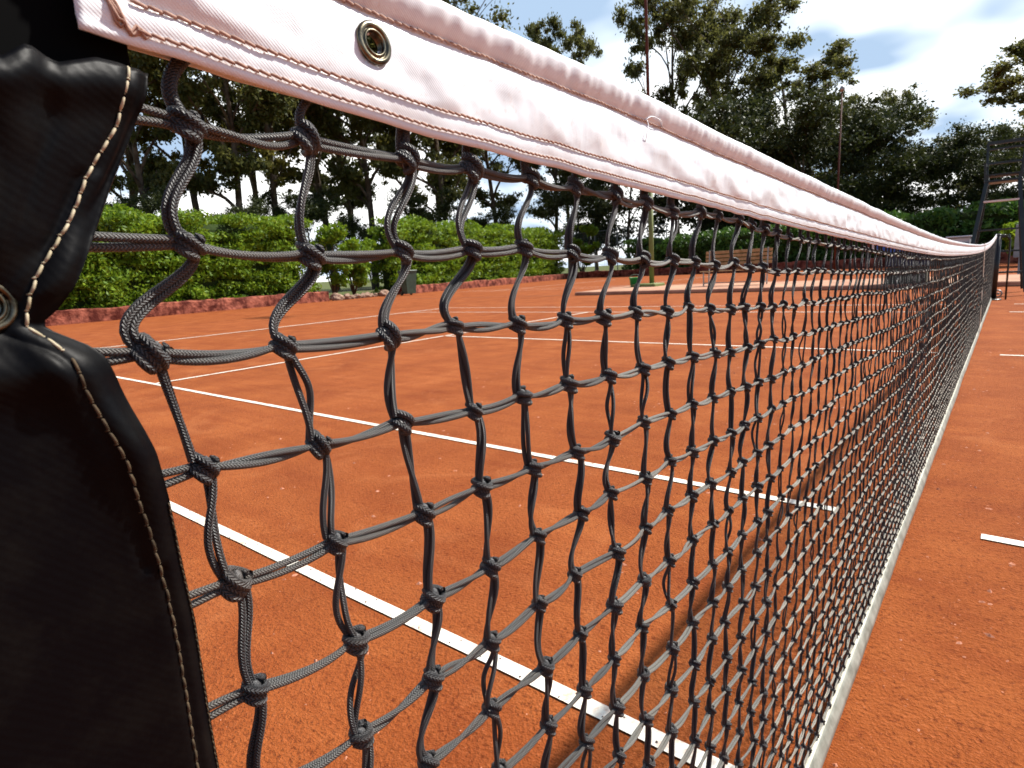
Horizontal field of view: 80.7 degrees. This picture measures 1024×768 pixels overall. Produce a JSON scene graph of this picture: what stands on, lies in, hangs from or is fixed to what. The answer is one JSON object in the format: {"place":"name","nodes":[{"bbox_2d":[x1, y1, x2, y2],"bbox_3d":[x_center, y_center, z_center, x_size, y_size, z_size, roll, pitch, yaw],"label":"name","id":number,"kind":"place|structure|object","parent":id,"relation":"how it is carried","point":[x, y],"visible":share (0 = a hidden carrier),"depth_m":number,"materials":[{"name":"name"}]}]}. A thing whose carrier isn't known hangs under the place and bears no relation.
{"place":"outdoors","nodes":[
{"label":"outdoors","id":0,"kind":"place"},
{"bbox_2d":[311,265,634,297],"bbox_3d":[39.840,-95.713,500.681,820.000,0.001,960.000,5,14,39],"label":"soil","id":1,"kind":"structure","parent":0,"point":[326,287],"depth_m":78.92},
{"bbox_2d":[105,183,184,214],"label":"shrub","id":2,"kind":"object","parent":1,"relation":"on","point":[150,204],"visible":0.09,"depth_m":39.74,"materials":[{"name":"green plant"}]},
{"bbox_2d":[109,56,195,206],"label":"eucalyptus tree","id":3,"kind":"object","parent":1,"relation":"on","point":[149,162],"visible":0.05,"depth_m":51.32,"materials":[{"name":"green plant"}]},
{"bbox_2d":[117,55,215,213],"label":"eucalyptus tree","id":4,"kind":"object","parent":1,"relation":"on","point":[138,180],"visible":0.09,"depth_m":43.06,"materials":[{"name":"green plant"}]},
{"bbox_2d":[58,202,321,310],"bbox_3d":[-13.765,-4.922,23.574,3.376,4.278,13.649,4,13,35],"label":"hedge","id":5,"kind":"object","parent":1,"relation":"on","point":[111,279],"visible":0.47,"depth_m":23.72,"materials":[{"name":"green plant"}]},
{"bbox_2d":[128,49,252,211],"bbox_3d":[-25.509,-20.214,47.325,11.362,26.905,11.176,-1,11,9],"label":"eucalyptus tree","id":6,"kind":"object","parent":1,"relation":"on","point":[204,165],"visible":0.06,"depth_m":44.80,"materials":[{"name":"green plant"}]},
{"bbox_2d":[128,50,306,212],"bbox_3d":[-19.828,-18.581,42.635,10.514,24.778,13.703,-3,11,2],"label":"eucalyptus tree","id":7,"kind":"object","parent":1,"relation":"on","point":[230,163],"visible":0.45,"depth_m":42.09,"materials":[{"name":"green plant"}]},
{"bbox_2d":[183,196,274,217],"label":"shrub","id":8,"kind":"object","parent":1,"relation":"on","point":[255,208],"visible":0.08,"depth_m":41.20,"materials":[{"name":"green plant"}]},
{"bbox_2d":[200,71,304,214],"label":"eucalyptus tree","id":9,"kind":"object","parent":1,"relation":"on","point":[253,181],"visible":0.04,"depth_m":58.23,"materials":[{"name":"green plant"}]},
{"bbox_2d":[192,69,317,217],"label":"eucalyptus tree","id":10,"kind":"object","parent":1,"relation":"on","point":[281,165],"visible":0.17,"depth_m":45.80,"materials":[{"name":"green plant"}]},
{"bbox_2d":[246,187,361,291],"bbox_3d":[-16.123,-11.472,47.481,8.404,8.627,8.014,-11,13,-34],"label":"shrub","id":11,"kind":"object","parent":1,"relation":"on","point":[318,207],"visible":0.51,"depth_m":46.88,"materials":[{"name":"green plant"}]},
{"bbox_2d":[234,98,376,289],"bbox_3d":[-18.561,-22.706,54.582,12.016,28.318,15.661,-6,11,-13],"label":"eucalyptus tree","id":12,"kind":"object","parent":1,"relation":"on","point":[318,180],"visible":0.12,"depth_m":53.89,"materials":[{"name":"green plant"}]},
{"bbox_2d":[309,115,393,287],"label":"eucalyptus tree","id":13,"kind":"object","parent":1,"relation":"on","point":[352,205],"visible":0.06,"depth_m":63.11,"materials":[{"name":"green plant"}]},
{"bbox_2d":[333,212,381,288],"bbox_3d":[-12.020,-11.263,50.942,6.010,6.471,6.303,-7,11,-19],"label":"shrub","id":14,"kind":"object","parent":1,"relation":"on","point":[345,219],"visible":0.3,"depth_m":48.95,"materials":[{"name":"green plant"}]},
{"bbox_2d":[291,35,433,288],"bbox_3d":[-13.118,-21.003,50.737,14.262,25.790,10.943,-7,11,-20],"label":"eucalyptus tree","id":15,"kind":"object","parent":1,"relation":"on","point":[347,177],"visible":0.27,"depth_m":50.97,"materials":[{"name":"green plant"}]},
{"bbox_2d":[368,38,456,205],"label":"eucalyptus tree","id":16,"kind":"object","parent":1,"relation":"on","point":[443,145],"visible":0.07,"depth_m":55.76,"materials":[{"name":"green plant"}]},
{"bbox_2d":[381,185,470,225],"bbox_3d":[-7.396,-13.013,53.446,8.254,8.473,7.870,-4,11,-4],"label":"shrub","id":17,"kind":"object","parent":1,"relation":"on","point":[420,211],"visible":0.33,"depth_m":51.21,"materials":[{"name":"green plant"}]},
{"bbox_2d":[414,136,467,219],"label":"eucalyptus tree","id":18,"kind":"object","parent":1,"relation":"on","point":[429,179],"visible":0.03,"depth_m":67.57,"materials":[{"name":"green plant"}]},
{"bbox_2d":[364,0,520,219],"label":"eucalyptus tree","id":19,"kind":"object","parent":1,"relation":"on","point":[458,181],"visible":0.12,"depth_m":51.37,"materials":[{"name":"green plant"}]},
{"bbox_2d":[364,213,565,292],"bbox_3d":[-1.875,-8.957,41.071,3.377,4.401,22.072,3,12,30],"label":"hedge","id":20,"kind":"object","parent":1,"relation":"on","point":[423,234],"visible":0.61,"depth_m":36.53,"materials":[{"name":"green plant"}]},
{"bbox_2d":[439,23,523,223],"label":"eucalyptus tree","id":21,"kind":"object","parent":1,"relation":"on","point":[482,196],"visible":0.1,"depth_m":59.36,"materials":[{"name":"green plant"}]},
{"bbox_2d":[465,200,519,231],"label":"shrub","id":22,"kind":"object","parent":1,"relation":"on","point":[505,215],"visible":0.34,"depth_m":54.87,"materials":[{"name":"green plant"}]},
{"bbox_2d":[521,163,586,266],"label":"eucalyptus tree","id":23,"kind":"object","parent":1,"relation":"on","point":[553,171],"visible":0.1,"depth_m":63.32,"materials":[{"name":"green plant"}]},
{"bbox_2d":[523,12,602,269],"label":"eucalyptus tree","id":24,"kind":"object","parent":1,"relation":"on","point":[576,38],"visible":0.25,"depth_m":66.04,"materials":[{"name":"green plant"}]},
{"bbox_2d":[526,173,617,260],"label":"bushy tree","id":25,"kind":"object","parent":1,"relation":"on","point":[560,202],"visible":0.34,"depth_m":57.10,"materials":[{"name":"green plant"}]},
{"bbox_2d":[563,223,600,271],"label":"bush","id":26,"kind":"object","parent":1,"relation":"on","point":[588,248],"visible":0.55,"depth_m":50.11,"materials":[{"name":"green plant"}]},
{"bbox_2d":[558,170,626,270],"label":"eucalyptus tree","id":27,"kind":"object","parent":1,"relation":"on","point":[597,264],"visible":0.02,"depth_m":66.45,"materials":[{"name":"green plant"}]},
{"bbox_2d":[559,223,666,272],"bbox_3d":[8.145,-11.332,52.122,0.089,3.900,12.216,-13,14,-41],"label":"shrub","id":28,"kind":"object","parent":1,"relation":"on","point":[613,245],"visible":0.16,"depth_m":51.44,"materials":[{"name":"green plant"}]},
{"bbox_2d":[559,119,698,267],"bbox_3d":[10.711,-16.721,54.790,12.892,13.866,12.294,-8,12,-22],"label":"bushy tree","id":29,"kind":"object","parent":1,"relation":"on","point":[600,204],"visible":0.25,"depth_m":53.60,"materials":[{"name":"green plant"}]},
{"bbox_2d":[612,0,744,234],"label":"eucalyptus tree","id":30,"kind":"object","parent":1,"relation":"on","point":[632,70],"visible":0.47,"depth_m":61.72,"materials":[{"name":"green plant"}]},
{"bbox_2d":[627,0,814,127],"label":"eucalyptus tree","id":31,"kind":"object","parent":1,"relation":"on","point":[767,14],"visible":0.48,"depth_m":55.91,"materials":[{"name":"green plant"}]},
{"bbox_2d":[662,84,791,233],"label":"bushy tree","id":32,"kind":"object","parent":1,"relation":"on","point":[758,103],"visible":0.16,"depth_m":50.44,"materials":[{"name":"green plant"}]},
{"bbox_2d":[679,91,838,230],"bbox_3d":[19.907,-16.475,49.892,12.567,14.174,13.179,-1,11,9],"label":"bushy tree","id":33,"kind":"object","parent":1,"relation":"on","point":[728,128],"visible":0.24,"depth_m":45.71,"materials":[{"name":"green plant"}]},
{"bbox_2d":[710,28,859,167],"bbox_3d":[25.351,-21.122,56.020,12.411,19.785,14.282,-10,12,-31],"label":"eucalyptus tree","id":34,"kind":"object","parent":1,"relation":"on","point":[835,58],"visible":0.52,"depth_m":51.78,"materials":[{"name":"green plant"}]},
{"bbox_2d":[741,77,897,227],"bbox_3d":[22.864,-15.828,48.059,12.319,13.249,11.747,-7,11,-21],"label":"bushy tree","id":35,"kind":"object","parent":1,"relation":"on","point":[803,115],"visible":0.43,"depth_m":44.39,"materials":[{"name":"green plant"}]},
{"bbox_2d":[621,196,1023,269],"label":"hedge","id":36,"kind":"object","parent":1,"relation":"on","point":[943,222],"visible":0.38,"depth_m":34.82,"materials":[{"name":"green plant"}]},
{"bbox_2d":[787,86,902,186],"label":"eucalyptus tree","id":37,"kind":"object","parent":1,"relation":"on","point":[886,92],"visible":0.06,"depth_m":54.01,"materials":[{"name":"green plant"}]},
{"bbox_2d":[785,90,946,213],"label":"bushy tree","id":38,"kind":"object","parent":1,"relation":"on","point":[909,110],"visible":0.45,"depth_m":45.18,"materials":[{"name":"green plant"}]},
{"bbox_2d":[861,82,940,205],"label":"eucalyptus tree","id":39,"kind":"object","parent":1,"relation":"on","point":[928,125],"visible":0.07,"depth_m":56.38,"materials":[{"name":"green plant"}]},
{"bbox_2d":[845,120,979,215],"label":"bushy tree","id":40,"kind":"object","parent":1,"relation":"on","point":[893,146],"visible":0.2,"depth_m":45.01,"materials":[{"name":"green plant"}]},
{"bbox_2d":[885,116,1017,214],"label":"bushy tree","id":41,"kind":"object","parent":1,"relation":"on","point":[919,200],"visible":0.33,"depth_m":45.09,"materials":[{"name":"green plant"}]},
{"bbox_2d":[914,129,990,212],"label":"eucalyptus tree","id":42,"kind":"object","parent":1,"relation":"on","point":[933,189],"visible":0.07,"depth_m":57.96,"materials":[{"name":"green plant"}]},
{"bbox_2d":[922,141,1023,205],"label":"bushy tree","id":43,"kind":"object","parent":1,"relation":"on","point":[963,157],"visible":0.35,"depth_m":43.49,"materials":[{"name":"green plant"}]},
{"bbox_2d":[952,36,1023,143],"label":"eucalyptus tree","id":44,"kind":"object","parent":1,"relation":"on","point":[996,82],"visible":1,"depth_m":29.68,"materials":[{"name":"green plant"}]},
{"bbox_2d":[975,118,1023,203],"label":"bushy tree","id":45,"kind":"object","parent":1,"relation":"on","point":[1003,132],"visible":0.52,"depth_m":38.63,"materials":[{"name":"green plant"}]},
{"bbox_2d":[46,263,1023,767],"bbox_3d":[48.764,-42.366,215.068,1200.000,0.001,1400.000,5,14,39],"label":"ground","id":46,"kind":"structure","parent":0,"point":[966,701],"depth_m":2.21,"materials":[{"name":"soil"}]},
{"bbox_2d":[45,291,328,325],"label":"wall","id":47,"kind":"structure","parent":46,"relation":"on","point":[71,316],"depth_m":22.66,"materials":[{"name":"red stone"}]},
{"bbox_2d":[310,221,354,292],"bbox_3d":[-8.821,-6.043,29.463,1.849,3.820,1.935,5,14,39],"label":"bush","id":48,"kind":"object","parent":46,"relation":"on","point":[335,235],"visible":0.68,"depth_m":29.42,"materials":[{"name":"green plant"}]},
{"bbox_2d":[330,293,343,300],"bbox_3d":[-8.241,-4.061,28.333,0.525,0.484,0.619,5,14,39],"label":"rock","id":49,"kind":"object","parent":46,"relation":"on","point":[335,296],"visible":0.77,"depth_m":28.14,"materials":[{"name":"beige stone"}]},
{"bbox_2d":[344,293,351,299],"bbox_3d":[-7.913,-4.161,28.898,0.453,0.375,0.464,5,14,39],"label":"rock","id":50,"kind":"object","parent":46,"relation":"on","point":[347,296],"visible":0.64,"depth_m":28.74,"materials":[{"name":"beige stone"}]},
{"bbox_2d":[323,227,376,294],"bbox_3d":[-8.062,-6.298,30.775,2.285,3.750,2.450,0,11,18],"label":"bush","id":51,"kind":"object","parent":46,"relation":"on","point":[359,273],"visible":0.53,"depth_m":30.43,"materials":[{"name":"green plant"}]},
{"bbox_2d":[378,290,387,295],"bbox_3d":[-6.598,-4.603,30.857,0.414,0.412,0.474,2,12,28],"label":"rock","id":52,"kind":"object","parent":46,"relation":"on","point":[383,293],"visible":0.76,"depth_m":30.71,"materials":[{"name":"beige stone"}]},
{"bbox_2d":[397,270,416,295],"bbox_3d":[-5.196,-5.050,30.041,0.700,1.225,0.840,-12,14,-40],"label":"waste bin","id":53,"kind":"object","parent":46,"relation":"on","point":[408,285],"visible":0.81,"depth_m":29.81,"materials":[{"name":"grey metal"}]},
{"bbox_2d":[398,273,568,294],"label":"wall","id":54,"kind":"structure","parent":46,"relation":"on","point":[423,288],"depth_m":38.72,"materials":[{"name":"red stone"}]},
{"bbox_2d":[103,304,1023,767],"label":"court lines","id":55,"kind":"object","parent":46,"relation":"on","point":[599,710],"visible":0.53,"depth_m":1.77,"materials":[{"name":"white paint"}]},
{"bbox_2d":[179,343,1023,767],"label":"clay crumbs","id":56,"kind":"object","parent":46,"relation":"on","point":[759,539],"visible":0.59,"depth_m":2.00,"materials":[{"name":"orange soil"}]},
{"bbox_2d":[575,274,1019,295],"bbox_3d":[11.711,-2.455,14.210,22.000,0.110,3.600,5,14,39],"label":"concrete strip","id":57,"kind":"object","parent":46,"relation":"on","point":[1013,279],"visible":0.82,"depth_m":16.97,"materials":[{"name":"beige concrete"}]},
{"bbox_2d":[629,274,637,286],"bbox_3d":[4.394,-3.698,21.520,0.442,0.438,0.442,5,14,39],"label":"bucket","id":58,"kind":"object","parent":57,"relation":"on","point":[633,280],"visible":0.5,"depth_m":21.38,"materials":[{"name":"green plastic"}]},
{"bbox_2d":[631,0,664,286],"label":"floodlight pole","id":59,"kind":"object","parent":57,"relation":"on","point":[651,283],"visible":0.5,"depth_m":20.81,"materials":[{"name":"metal"}]},
{"bbox_2d":[701,247,772,285],"bbox_3d":[6.756,-3.541,18.240,2.000,1.083,0.542,5,14,39],"label":"park bench","id":60,"kind":"object","parent":57,"relation":"on","point":[756,257],"visible":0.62,"depth_m":18.27,"materials":[{"name":"brown wood"}]},
{"bbox_2d":[576,252,1018,277],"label":"wall","id":61,"kind":"structure","parent":46,"relation":"on","point":[801,264],"depth_m":37.87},
{"bbox_2d":[833,86,844,270],"bbox_3d":[15.889,-9.895,29.337,0.240,8.650,0.240,5,14,39],"label":"floodlight pole","id":62,"kind":"object","parent":46,"relation":"on","point":[842,89],"visible":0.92,"depth_m":29.03,"materials":[{"name":"metal"}]},
{"bbox_2d":[946,235,971,262],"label":"shed","id":63,"kind":"structure","parent":46,"relation":"on","point":[963,239],"depth_m":27.67,"materials":[{"name":"white paint"}]},
{"bbox_2d":[965,137,1023,291],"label":"umpire chair","id":64,"kind":"object","parent":46,"relation":"on","point":[977,230],"visible":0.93,"depth_m":10.79,"materials":[{"name":"black paint"}]},
{"bbox_2d":[991,234,1010,299],"bbox_3d":[8.010,-1.923,9.918,0.284,1.066,0.220,5,14,39],"label":"net post","id":65,"kind":"object","parent":46,"relation":"on","point":[994,296],"visible":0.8,"depth_m":9.89,"materials":[{"name":"black metal"}]},
{"bbox_2d":[0,0,996,767],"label":"tennis net","id":66,"kind":"object","parent":65,"relation":"attached to","point":[100,660],"visible":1,"depth_m":0.27,"materials":[{"name":"black fabric"}]},
{"bbox_2d":[1000,220,1018,256],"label":"bush","id":67,"kind":"object","parent":46,"relation":"on","point":[1011,232],"visible":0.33,"depth_m":23.17,"materials":[{"name":"green plant"}]},
{"bbox_2d":[1013,224,1019,273],"bbox_3d":[14.442,-3.636,16.171,1.500,1.400,0.075,5,14,39],"label":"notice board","id":68,"kind":"object","parent":46,"relation":"on","point":[1016,246],"visible":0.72,"depth_m":16.57,"materials":[{"name":"grey metal"}]},
{"bbox_2d":[106,0,1023,281],"label":"sky","id":69,"kind":"structure","parent":0,"point":[943,46],"materials":[{"name":"white"}]},
{"bbox_2d":[866,244,902,268],"bbox_3d":[18.002,-6.211,29.027,0.102,1.300,1.660,-12,14,-38],"label":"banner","id":70,"kind":"object","parent":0,"point":[877,249],"visible":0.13,"depth_m":29.21,"materials":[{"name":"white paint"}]},
{"bbox_2d":[886,253,927,283],"bbox_3d":[9.322,-2.723,14.190,0.840,0.710,0.540,5,14,39],"label":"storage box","id":71,"kind":"object","parent":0,"point":[904,270],"visible":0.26,"depth_m":14.03,"materials":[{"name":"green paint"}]}
]}

